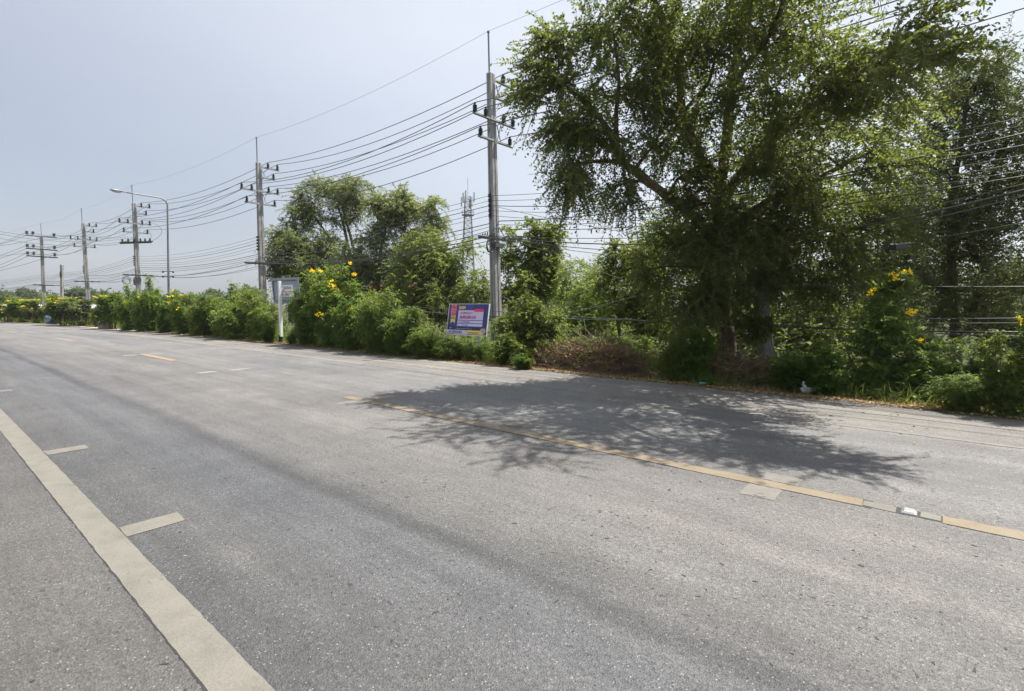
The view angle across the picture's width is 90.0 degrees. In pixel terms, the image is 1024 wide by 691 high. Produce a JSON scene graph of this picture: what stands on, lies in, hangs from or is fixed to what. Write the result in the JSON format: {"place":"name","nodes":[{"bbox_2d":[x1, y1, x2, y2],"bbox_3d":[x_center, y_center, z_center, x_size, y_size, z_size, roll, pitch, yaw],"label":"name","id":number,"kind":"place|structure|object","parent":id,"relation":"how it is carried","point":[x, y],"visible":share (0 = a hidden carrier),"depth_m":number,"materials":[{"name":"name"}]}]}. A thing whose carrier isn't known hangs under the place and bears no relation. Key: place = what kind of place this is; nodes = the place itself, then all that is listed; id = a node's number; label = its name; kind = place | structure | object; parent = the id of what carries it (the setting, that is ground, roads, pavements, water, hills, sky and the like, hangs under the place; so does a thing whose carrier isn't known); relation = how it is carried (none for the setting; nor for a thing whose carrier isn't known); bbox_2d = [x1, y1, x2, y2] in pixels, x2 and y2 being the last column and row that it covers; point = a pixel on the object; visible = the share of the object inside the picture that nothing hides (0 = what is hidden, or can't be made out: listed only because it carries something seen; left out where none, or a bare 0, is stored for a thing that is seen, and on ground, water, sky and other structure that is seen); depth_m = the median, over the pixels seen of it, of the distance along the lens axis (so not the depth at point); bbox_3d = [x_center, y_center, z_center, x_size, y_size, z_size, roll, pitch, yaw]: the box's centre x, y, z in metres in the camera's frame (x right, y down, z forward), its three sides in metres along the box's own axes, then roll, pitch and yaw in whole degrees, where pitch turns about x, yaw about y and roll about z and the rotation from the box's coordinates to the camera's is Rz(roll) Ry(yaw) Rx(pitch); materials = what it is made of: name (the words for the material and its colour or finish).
{"place":"outdoors","nodes":[
{"label":"outdoors","id":0,"kind":"place"},
{"bbox_2d":[0,321,1022,418],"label":"verge","id":1,"kind":"structure","parent":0,"point":[824,396],"depth_m":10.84,"materials":[{"name":"plant"}]},
{"bbox_2d":[1,296,41,322],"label":"flowering tree","id":2,"kind":"object","parent":1,"relation":"on","point":[12,306],"visible":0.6,"depth_m":46.54,"materials":[{"name":"green plant"}]},
{"bbox_2d":[18,301,47,322],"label":"flowering tree","id":3,"kind":"object","parent":1,"relation":"on","point":[32,311],"visible":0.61,"depth_m":45.38,"materials":[{"name":"green plant"}]},
{"bbox_2d":[25,223,57,319],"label":"utility pole","id":4,"kind":"object","parent":1,"relation":"on","point":[43,287],"visible":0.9,"depth_m":45.59,"materials":[{"name":"concrete"}]},
{"bbox_2d":[40,294,82,324],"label":"flowering tree","id":5,"kind":"object","parent":1,"relation":"on","point":[53,312],"visible":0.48,"depth_m":39.92,"materials":[{"name":"green plant"}]},
{"bbox_2d":[54,298,97,325],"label":"flowering tree","id":6,"kind":"object","parent":1,"relation":"on","point":[71,311],"visible":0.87,"depth_m":38.87,"materials":[{"name":"green plant"}]},
{"bbox_2d":[0,313,159,325],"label":"grass","id":7,"kind":"structure","parent":1,"relation":"on","point":[85,322],"depth_m":45.22,"materials":[{"name":"green plant"}]},
{"bbox_2d":[70,209,99,309],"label":"utility pole","id":8,"kind":"object","parent":1,"relation":"on","point":[85,267],"visible":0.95,"depth_m":44.89,"materials":[{"name":"grey concrete"}]},
{"bbox_2d":[88,290,125,328],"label":"flowering shrub","id":9,"kind":"object","parent":1,"relation":"on","point":[102,313],"visible":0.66,"depth_m":33.55,"materials":[{"name":"green plant"}]},
{"bbox_2d":[109,282,139,330],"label":"flowering shrub","id":10,"kind":"object","parent":1,"relation":"on","point":[124,312],"visible":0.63,"depth_m":31.99,"materials":[{"name":"green plant"}]},
{"bbox_2d":[118,185,161,295],"bbox_3d":[-27.401,-6.224,37.937,0.442,10.996,2.629,4,6,43],"label":"utility pole","id":11,"kind":"object","parent":1,"relation":"on","point":[136,264],"visible":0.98,"depth_m":37.62,"materials":[{"name":"grey concrete"}]},
{"bbox_2d":[110,189,173,293],"bbox_3d":[-22.121,-4.891,30.770,0.494,8.296,3.212,2,5,26],"label":"street lamp","id":12,"kind":"object","parent":1,"relation":"on","point":[168,271],"visible":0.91,"depth_m":31.81,"materials":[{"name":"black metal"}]},
{"bbox_2d":[127,273,164,331],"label":"flowering shrub","id":13,"kind":"object","parent":1,"relation":"on","point":[147,314],"visible":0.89,"depth_m":30.68,"materials":[{"name":"green plant"}]},
{"bbox_2d":[148,289,179,332],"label":"leafy shrub","id":14,"kind":"object","parent":1,"relation":"on","point":[162,304],"visible":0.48,"depth_m":29.44,"materials":[{"name":"green plant"}]},
{"bbox_2d":[164,289,207,333],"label":"flowering shrub","id":15,"kind":"object","parent":1,"relation":"on","point":[181,323],"visible":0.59,"depth_m":28.11,"materials":[{"name":"green plant"}]},
{"bbox_2d":[183,294,224,335],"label":"feathery shrub","id":16,"kind":"object","parent":1,"relation":"on","point":[202,326],"visible":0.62,"depth_m":26.48,"materials":[{"name":"green plant"}]},
{"bbox_2d":[203,279,243,337],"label":"flowering shrub","id":17,"kind":"object","parent":1,"relation":"on","point":[216,300],"visible":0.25,"depth_m":25.48,"materials":[{"name":"green plant"}]},
{"bbox_2d":[206,286,275,339],"bbox_3d":[-12.856,-1.551,24.456,3.090,2.772,2.686,-4,6,-42],"label":"feathery shrub","id":18,"kind":"object","parent":1,"relation":"on","point":[229,317],"visible":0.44,"depth_m":23.99,"materials":[{"name":"green plant"}]},
{"bbox_2d":[242,289,264,340],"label":"leafy shrub","id":19,"kind":"object","parent":1,"relation":"on","point":[251,307],"visible":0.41,"depth_m":23.06,"materials":[{"name":"green plant"}]},
{"bbox_2d":[240,137,280,306],"bbox_3d":[-13.170,-5.326,26.924,0.361,10.938,2.002,4,6,42],"label":"utility pole","id":20,"kind":"object","parent":1,"relation":"on","point":[260,237],"visible":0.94,"depth_m":26.83,"materials":[{"name":"grey concrete"}]},
{"bbox_2d":[244,303,285,340],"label":"feathery shrub","id":21,"kind":"object","parent":1,"relation":"on","point":[268,317],"visible":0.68,"depth_m":22.84,"materials":[{"name":"green plant"}]},
{"bbox_2d":[271,277,299,341],"bbox_3d":[-9.755,-1.471,21.839,2.160,2.823,0.309,3,5,34],"label":"road sign","id":22,"kind":"object","parent":1,"relation":"on","point":[282,288],"visible":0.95,"depth_m":21.81,"materials":[{"name":"metal"}]},
{"bbox_2d":[246,216,358,321],"bbox_3d":[-11.244,-4.297,28.163,6.462,6.007,4.277,0,5,0],"label":"feathery tree","id":23,"kind":"object","parent":1,"relation":"on","point":[291,245],"visible":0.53,"depth_m":28.06,"materials":[{"name":"green plant"}]},
{"bbox_2d":[284,269,321,345],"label":"flowering shrub","id":24,"kind":"object","parent":1,"relation":"on","point":[297,303],"visible":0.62,"depth_m":20.14,"materials":[{"name":"green plant"}]},
{"bbox_2d":[299,261,360,347],"bbox_3d":[-6.986,-1.487,19.627,2.598,3.442,2.534,1,5,14],"label":"flowering shrub","id":25,"kind":"object","parent":1,"relation":"on","point":[325,298],"visible":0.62,"depth_m":19.30,"materials":[{"name":"green plant"}]},
{"bbox_2d":[113,315,576,355],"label":"hedge undergrowth","id":26,"kind":"object","parent":1,"relation":"on","point":[285,328],"visible":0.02,"depth_m":18.46,"materials":[{"name":"green plant"}]},
{"bbox_2d":[330,278,377,350],"bbox_3d":[-5.474,-1.048,18.214,1.814,2.714,1.826,-3,5,-30],"label":"flowering shrub","id":27,"kind":"object","parent":1,"relation":"on","point":[344,313],"visible":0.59,"depth_m":18.05,"materials":[{"name":"green plant"}]},
{"bbox_2d":[346,285,410,354],"bbox_3d":[-4.274,-0.806,17.159,2.015,2.410,2.317,3,6,37],"label":"feathery shrub","id":28,"kind":"object","parent":1,"relation":"on","point":[374,338],"visible":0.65,"depth_m":16.80,"materials":[{"name":"green plant"}]},
{"bbox_2d":[370,306,432,356],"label":"feathery shrub","id":29,"kind":"object","parent":1,"relation":"on","point":[397,329],"visible":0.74,"depth_m":16.12,"materials":[{"name":"green plant"}]},
{"bbox_2d":[402,325,449,358],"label":"feathery shrub","id":30,"kind":"object","parent":1,"relation":"on","point":[421,343],"visible":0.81,"depth_m":15.36,"materials":[{"name":"green plant"}]},
{"bbox_2d":[429,337,471,360],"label":"feathery shrub","id":31,"kind":"object","parent":1,"relation":"on","point":[451,350],"visible":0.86,"depth_m":15.01,"materials":[{"name":"green plant"}]},
{"bbox_2d":[446,304,489,358],"bbox_3d":[-1.297,-0.326,14.980,1.654,1.787,0.178,4,6,40],"label":"billboard","id":32,"kind":"object","parent":1,"relation":"on","point":[469,319],"visible":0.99,"depth_m":14.89,"materials":[{"name":"white paint"}]},
{"bbox_2d":[457,341,493,361],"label":"feathery shrub","id":33,"kind":"object","parent":1,"relation":"on","point":[481,349],"visible":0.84,"depth_m":14.67,"materials":[{"name":"green plant"}]},
{"bbox_2d":[472,30,517,350],"bbox_3d":[-0.547,-4.421,16.384,0.366,10.783,1.974,3,6,40],"label":"utility pole","id":34,"kind":"object","parent":1,"relation":"on","point":[494,243],"visible":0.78,"depth_m":16.29,"materials":[{"name":"concrete"}]},
{"bbox_2d":[1,1,720,245],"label":"power line","id":35,"kind":"object","parent":34,"relation":"attached to","point":[327,148],"visible":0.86,"depth_m":22.25,"materials":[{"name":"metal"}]},
{"bbox_2d":[0,1,805,243],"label":"power line","id":36,"kind":"object","parent":34,"relation":"attached to","point":[332,165],"visible":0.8,"depth_m":19.88,"materials":[{"name":"metal"}]},
{"bbox_2d":[2,0,841,254],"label":"power line","id":37,"kind":"object","parent":34,"relation":"attached to","point":[363,159],"visible":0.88,"depth_m":20.09,"materials":[{"name":"metal"}]},
{"bbox_2d":[0,0,897,258],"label":"power line","id":38,"kind":"object","parent":34,"relation":"attached to","point":[425,146],"visible":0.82,"depth_m":20.01,"materials":[{"name":"metal"}]},
{"bbox_2d":[3,3,914,263],"bbox_3d":[-14.665,-5.826,24.591,98.318,3.731,8.307,3,5,33],"label":"power line","id":39,"kind":"object","parent":34,"relation":"attached to","point":[441,143],"visible":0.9,"depth_m":17.93,"materials":[{"name":"metal"}]},
{"bbox_2d":[0,2,937,270],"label":"power line","id":40,"kind":"object","parent":34,"relation":"attached to","point":[434,152],"visible":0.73,"depth_m":20.91,"materials":[{"name":"metal"}]},
{"bbox_2d":[0,155,1023,284],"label":"phone cable","id":41,"kind":"object","parent":34,"relation":"attached to","point":[628,209],"visible":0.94,"depth_m":10.67,"materials":[{"name":"rubber"}]},
{"bbox_2d":[2,170,1023,285],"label":"phone cable","id":42,"kind":"object","parent":34,"relation":"attached to","point":[645,217],"visible":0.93,"depth_m":12.27,"materials":[{"name":"rubber"}]},
{"bbox_2d":[2,117,1023,280],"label":"phone cable","id":43,"kind":"object","parent":34,"relation":"attached to","point":[637,184],"visible":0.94,"depth_m":12.23,"materials":[{"name":"rubber"}]},
{"bbox_2d":[3,189,1023,289],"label":"phone cable","id":44,"kind":"object","parent":34,"relation":"attached to","point":[642,244],"visible":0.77,"depth_m":13.83,"materials":[{"name":"rubber"}]},
{"bbox_2d":[4,183,1023,288],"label":"phone cable","id":45,"kind":"object","parent":34,"relation":"attached to","point":[621,238],"visible":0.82,"depth_m":13.82,"materials":[{"name":"rubber"}]},
{"bbox_2d":[4,7,1023,266],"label":"power line","id":46,"kind":"object","parent":34,"relation":"attached to","point":[476,151],"visible":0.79,"depth_m":19.84,"materials":[{"name":"metal"}]},
{"bbox_2d":[4,222,1023,291],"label":"phone cable","id":47,"kind":"object","parent":34,"relation":"attached to","point":[636,256],"visible":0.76,"depth_m":10.68,"materials":[{"name":"rubber"}]},
{"bbox_2d":[4,125,1023,281],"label":"phone cable","id":48,"kind":"object","parent":34,"relation":"attached to","point":[646,190],"visible":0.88,"depth_m":14.61,"materials":[{"name":"rubber"}]},
{"bbox_2d":[5,195,1023,290],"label":"phone cable","id":49,"kind":"object","parent":34,"relation":"attached to","point":[651,251],"visible":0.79,"depth_m":10.79,"materials":[{"name":"rubber"}]},
{"bbox_2d":[6,145,1023,282],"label":"phone cable","id":50,"kind":"object","parent":34,"relation":"attached to","point":[645,200],"visible":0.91,"depth_m":10.94,"materials":[{"name":"rubber"}]},
{"bbox_2d":[46,132,1023,281],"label":"phone cable","id":51,"kind":"object","parent":34,"relation":"attached to","point":[636,210],"visible":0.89,"depth_m":12.10,"materials":[{"name":"rubber"}]},
{"bbox_2d":[46,175,1023,283],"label":"phone cable","id":52,"kind":"object","parent":34,"relation":"attached to","point":[624,227],"visible":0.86,"depth_m":12.91,"materials":[{"name":"rubber"}]},
{"bbox_2d":[47,162,1023,282],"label":"phone cable","id":53,"kind":"object","parent":34,"relation":"attached to","point":[654,218],"visible":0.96,"depth_m":10.57,"materials":[{"name":"rubber"}]},
{"bbox_2d":[485,291,572,364],"bbox_3d":[0.480,-0.388,14.064,2.391,2.268,1.786,-1,5,-10],"label":"bush","id":54,"kind":"object","parent":1,"relation":"on","point":[529,327],"visible":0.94,"depth_m":13.89,"materials":[{"name":"green plant"}]},
{"bbox_2d":[88,326,1023,419],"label":"fallen leaves","id":55,"kind":"object","parent":1,"relation":"on","point":[826,397],"depth_m":10.21,"materials":[{"name":"plant"}]},
{"bbox_2d":[113,323,1009,402],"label":"weeds","id":56,"kind":"object","parent":1,"relation":"on","point":[687,378],"visible":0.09,"depth_m":9.22,"materials":[{"name":"green plant"}]},
{"bbox_2d":[523,322,685,376],"bbox_3d":[2.162,-0.019,12.767,5.252,1.247,2.134,4,6,39],"label":"brush pile","id":57,"kind":"object","parent":1,"relation":"on","point":[596,354],"visible":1,"depth_m":12.50,"materials":[{"name":"brown plant"}]},
{"bbox_2d":[616,335,660,369],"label":"feathery shrub","id":58,"kind":"object","parent":1,"relation":"on","point":[647,352],"visible":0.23,"depth_m":13.22,"materials":[{"name":"green plant"}]},
{"bbox_2d":[653,327,690,381],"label":"leafy shrub","id":59,"kind":"object","parent":1,"relation":"on","point":[673,351],"visible":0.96,"depth_m":10.83,"materials":[{"name":"green plant"}]},
{"bbox_2d":[681,325,718,380],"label":"leafy shrub","id":60,"kind":"object","parent":1,"relation":"on","point":[699,357],"visible":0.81,"depth_m":10.79,"materials":[{"name":"green plant"}]},
{"bbox_2d":[488,329,986,386],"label":"undergrowth","id":61,"kind":"object","parent":1,"relation":"on","point":[781,348],"visible":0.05,"depth_m":12.30,"materials":[{"name":"green plant"}]},
{"bbox_2d":[633,331,847,386],"bbox_3d":[4.598,0.251,11.162,5.314,1.033,1.874,4,6,44],"label":"brush pile","id":62,"kind":"object","parent":1,"relation":"on","point":[745,365],"visible":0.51,"depth_m":10.74,"materials":[{"name":"brown plant"}]},
{"bbox_2d":[489,0,1023,373],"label":"roadside tree","id":63,"kind":"object","parent":1,"relation":"on","point":[866,68],"visible":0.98,"depth_m":9.46,"materials":[{"name":"green plant"}]},
{"bbox_2d":[754,209,773,360],"bbox_3d":[5.702,-1.068,11.574,0.664,4.062,0.246,1,5,9],"label":"trunk","id":64,"kind":"object","parent":1,"relation":"on","point":[768,344],"visible":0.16,"depth_m":11.55,"materials":[{"name":"wood"}]},
{"bbox_2d":[720,300,781,384],"bbox_3d":[5.605,0.176,11.230,2.050,2.409,1.054,3,5,29],"label":"creeper","id":65,"kind":"object","parent":64,"relation":"attached to","point":[756,333],"visible":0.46,"depth_m":11.27,"materials":[{"name":"green plant"}]},
{"bbox_2d":[379,305,1022,336],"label":"slack cable","id":66,"kind":"object","parent":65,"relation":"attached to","point":[755,323],"visible":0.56,"depth_m":10.95,"materials":[{"name":"rubber"}]},
{"bbox_2d":[760,350,814,392],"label":"leafy shrub","id":67,"kind":"object","parent":1,"relation":"on","point":[785,373],"visible":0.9,"depth_m":9.56,"materials":[{"name":"green plant"}]},
{"bbox_2d":[793,339,852,395],"bbox_3d":[5.572,0.416,9.264,0.916,1.102,0.918,1,5,10],"label":"leafy shrub","id":68,"kind":"object","parent":1,"relation":"on","point":[825,357],"visible":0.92,"depth_m":9.15,"materials":[{"name":"green plant"}]},
{"bbox_2d":[837,268,983,402],"bbox_3d":[6.894,-0.019,9.148,2.281,2.726,1.632,0,5,0],"label":"flowering shrub","id":69,"kind":"object","parent":1,"relation":"on","point":[878,341],"visible":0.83,"depth_m":9.06,"materials":[{"name":"green plant"}]},
{"bbox_2d":[920,373,1001,413],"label":"feathery shrub","id":70,"kind":"object","parent":1,"relation":"on","point":[964,399],"visible":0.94,"depth_m":7.68,"materials":[{"name":"green plant"}]},
{"bbox_2d":[966,329,1023,418],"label":"leafy shrub","id":71,"kind":"object","parent":1,"relation":"on","point":[998,376],"visible":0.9,"depth_m":7.32,"materials":[{"name":"green plant"}]},
{"bbox_2d":[1008,309,1023,414],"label":"flowering shrub","id":72,"kind":"object","parent":1,"relation":"on","point":[1021,329],"visible":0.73,"depth_m":7.26,"materials":[{"name":"green plant"}]},
{"bbox_2d":[0,322,1023,690],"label":"road","id":73,"kind":"structure","parent":0,"point":[158,436],"depth_m":3.64,"materials":[{"name":"grey asphalt"}]},
{"bbox_2d":[12,446,207,690],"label":"paint seam","id":74,"kind":"object","parent":73,"relation":"on","point":[203,687],"visible":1,"depth_m":2.80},
{"bbox_2d":[0,408,274,690],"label":"edge line","id":75,"kind":"object","parent":73,"relation":"on","point":[211,656],"visible":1,"depth_m":2.88,"materials":[{"name":"white paint"}]},
{"bbox_2d":[120,512,184,535],"bbox_3d":[-2.628,1.304,3.750,0.220,0.001,0.368,4,6,40],"label":"cross bar","id":76,"kind":"object","parent":73,"relation":"on","point":[149,524],"visible":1,"depth_m":3.73,"materials":[{"name":"white paint"}]},
{"bbox_2d":[0,421,1023,690],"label":"tar flecks","id":77,"kind":"object","parent":73,"relation":"on","point":[552,573],"visible":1,"depth_m":2.97,"materials":[{"name":"asphalt"}]},
{"bbox_2d":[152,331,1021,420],"bbox_3d":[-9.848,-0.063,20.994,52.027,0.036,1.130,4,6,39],"label":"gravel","id":78,"kind":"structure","parent":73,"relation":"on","point":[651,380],"depth_m":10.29,"materials":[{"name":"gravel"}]},
{"bbox_2d":[343,396,862,504],"bbox_3d":[-0.027,1.082,6.545,7.480,0.001,0.189,4,6,40],"label":"line","id":79,"kind":"object","parent":73,"relation":"on","point":[818,493],"visible":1,"depth_m":5.34,"materials":[{"name":"yellow paint"}]},
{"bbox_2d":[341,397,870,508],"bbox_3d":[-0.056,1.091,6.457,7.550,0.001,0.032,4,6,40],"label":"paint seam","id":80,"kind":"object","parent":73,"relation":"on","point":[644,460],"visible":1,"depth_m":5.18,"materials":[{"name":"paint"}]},
{"bbox_2d":[365,364,1023,448],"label":"edge line","id":81,"kind":"object","parent":73,"relation":"on","point":[740,411],"visible":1,"depth_m":7.48,"materials":[{"name":"paint"}]},
{"bbox_2d":[739,483,781,499],"bbox_3d":[2.139,1.254,4.396,0.270,0.001,0.336,4,6,40],"label":"cross bar","id":82,"kind":"object","parent":73,"relation":"on","point":[751,489],"visible":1,"depth_m":4.40,"materials":[{"name":"paint"}]},
{"bbox_2d":[761,472,802,485],"bbox_3d":[2.488,1.228,4.718,0.310,0.001,0.248,4,6,40],"label":"cross bar","id":83,"kind":"object","parent":73,"relation":"on","point":[783,479],"visible":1,"depth_m":4.73,"materials":[{"name":"paint"}]},
{"bbox_2d":[943,516,1023,539],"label":"line","id":84,"kind":"object","parent":73,"relation":"on","point":[1012,533],"visible":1,"depth_m":3.68,"materials":[{"name":"yellow paint"}]},
{"bbox_2d":[0,0,1023,305],"label":"sky","id":85,"kind":"structure","parent":0,"point":[97,97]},
{"bbox_2d":[271,306,1010,385],"bbox_3d":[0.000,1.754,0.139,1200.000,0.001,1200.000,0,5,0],"label":"ground","id":86,"kind":"structure","parent":0,"point":[290,325],"depth_m":26.93,"materials":[{"name":"soil"}]},
{"bbox_2d":[274,168,374,302],"bbox_3d":[-10.545,-5.698,29.756,5.817,8.938,3.854,0,5,0],"label":"feathery tree","id":87,"kind":"object","parent":86,"relation":"on","point":[307,213],"visible":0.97,"depth_m":29.09,"materials":[{"name":"green plant"}]},
{"bbox_2d":[301,181,433,309],"bbox_3d":[-7.606,-4.935,27.461,7.180,7.633,3.675,0,5,0],"label":"feathery tree","id":88,"kind":"object","parent":86,"relation":"on","point":[383,210],"visible":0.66,"depth_m":27.07,"materials":[{"name":"green plant"}]},
{"bbox_2d":[410,194,456,253],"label":"feathery tree","id":89,"kind":"object","parent":86,"relation":"on","point":[430,204],"visible":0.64,"depth_m":26.39,"materials":[{"name":"green plant"}]},
{"bbox_2d":[376,223,503,322],"bbox_3d":[-3.664,-3.432,24.024,7.098,4.993,3.425,4,6,39],"label":"creeper tree","id":90,"kind":"object","parent":86,"relation":"on","point":[430,274],"visible":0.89,"depth_m":23.50,"materials":[{"name":"green plant"}]},
{"bbox_2d":[351,283,547,339],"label":"thicket tree","id":91,"kind":"object","parent":86,"relation":"on","point":[442,319],"visible":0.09,"depth_m":23.99,"materials":[{"name":"green plant"}]},
{"bbox_2d":[461,178,474,291],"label":"lattice mast","id":92,"kind":"object","parent":86,"relation":"on","point":[464,199],"visible":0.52,"depth_m":146.93,"materials":[{"name":"metal"}]},
{"bbox_2d":[500,216,574,314],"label":"creeper tree","id":93,"kind":"object","parent":86,"relation":"on","point":[535,271],"visible":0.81,"depth_m":21.32,"materials":[{"name":"green plant"}]},
{"bbox_2d":[545,255,623,341],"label":"creeper tree","id":94,"kind":"object","parent":86,"relation":"on","point":[572,291],"visible":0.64,"depth_m":18.73,"materials":[{"name":"green plant"}]},
{"bbox_2d":[544,276,662,343],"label":"thicket tree","id":95,"kind":"object","parent":86,"relation":"on","point":[624,327],"visible":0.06,"depth_m":22.56,"materials":[{"name":"green plant"}]},
{"bbox_2d":[583,228,678,347],"bbox_3d":[3.840,-1.594,15.938,2.978,4.221,3.569,0,5,0],"label":"creeper tree","id":96,"kind":"object","parent":86,"relation":"on","point":[616,309],"visible":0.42,"depth_m":15.90,"materials":[{"name":"green plant"}]},
{"bbox_2d":[611,242,891,370],"bbox_3d":[6.491,-0.661,14.446,7.304,4.529,3.761,1,5,8],"label":"thicket tree","id":97,"kind":"object","parent":86,"relation":"on","point":[819,336],"visible":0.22,"depth_m":13.81,"materials":[{"name":"green plant"}]},
{"bbox_2d":[642,177,884,354],"bbox_3d":[7.287,-2.336,15.282,7.031,5.810,4.185,0,5,0],"label":"tree","id":98,"kind":"object","parent":86,"relation":"on","point":[775,300],"visible":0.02,"depth_m":14.67,"materials":[{"name":"green plant"}]},
{"bbox_2d":[804,128,988,356],"bbox_3d":[11.664,-2.937,15.995,5.600,7.294,4.085,0,5,0],"label":"tree","id":99,"kind":"object","parent":86,"relation":"on","point":[889,251],"visible":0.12,"depth_m":15.28,"materials":[{"name":"green plant"}]},
{"bbox_2d":[853,11,1023,371],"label":"dark tree","id":100,"kind":"object","parent":86,"relation":"on","point":[953,257],"visible":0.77,"depth_m":10.51,"materials":[{"name":"green plant"}]},
{"bbox_2d":[900,256,1023,361],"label":"thicket tree","id":101,"kind":"object","parent":86,"relation":"on","point":[1014,340],"visible":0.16,"depth_m":13.98,"materials":[{"name":"green plant"}]},
{"bbox_2d":[389,309,1018,332],"bbox_3d":[1.522,-0.939,14.620,26.604,0.565,0.035,4,6,40],"label":"slack cable","id":102,"kind":"object","parent":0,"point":[779,326],"visible":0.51,"depth_m":10.82,"materials":[{"name":"rubber"}]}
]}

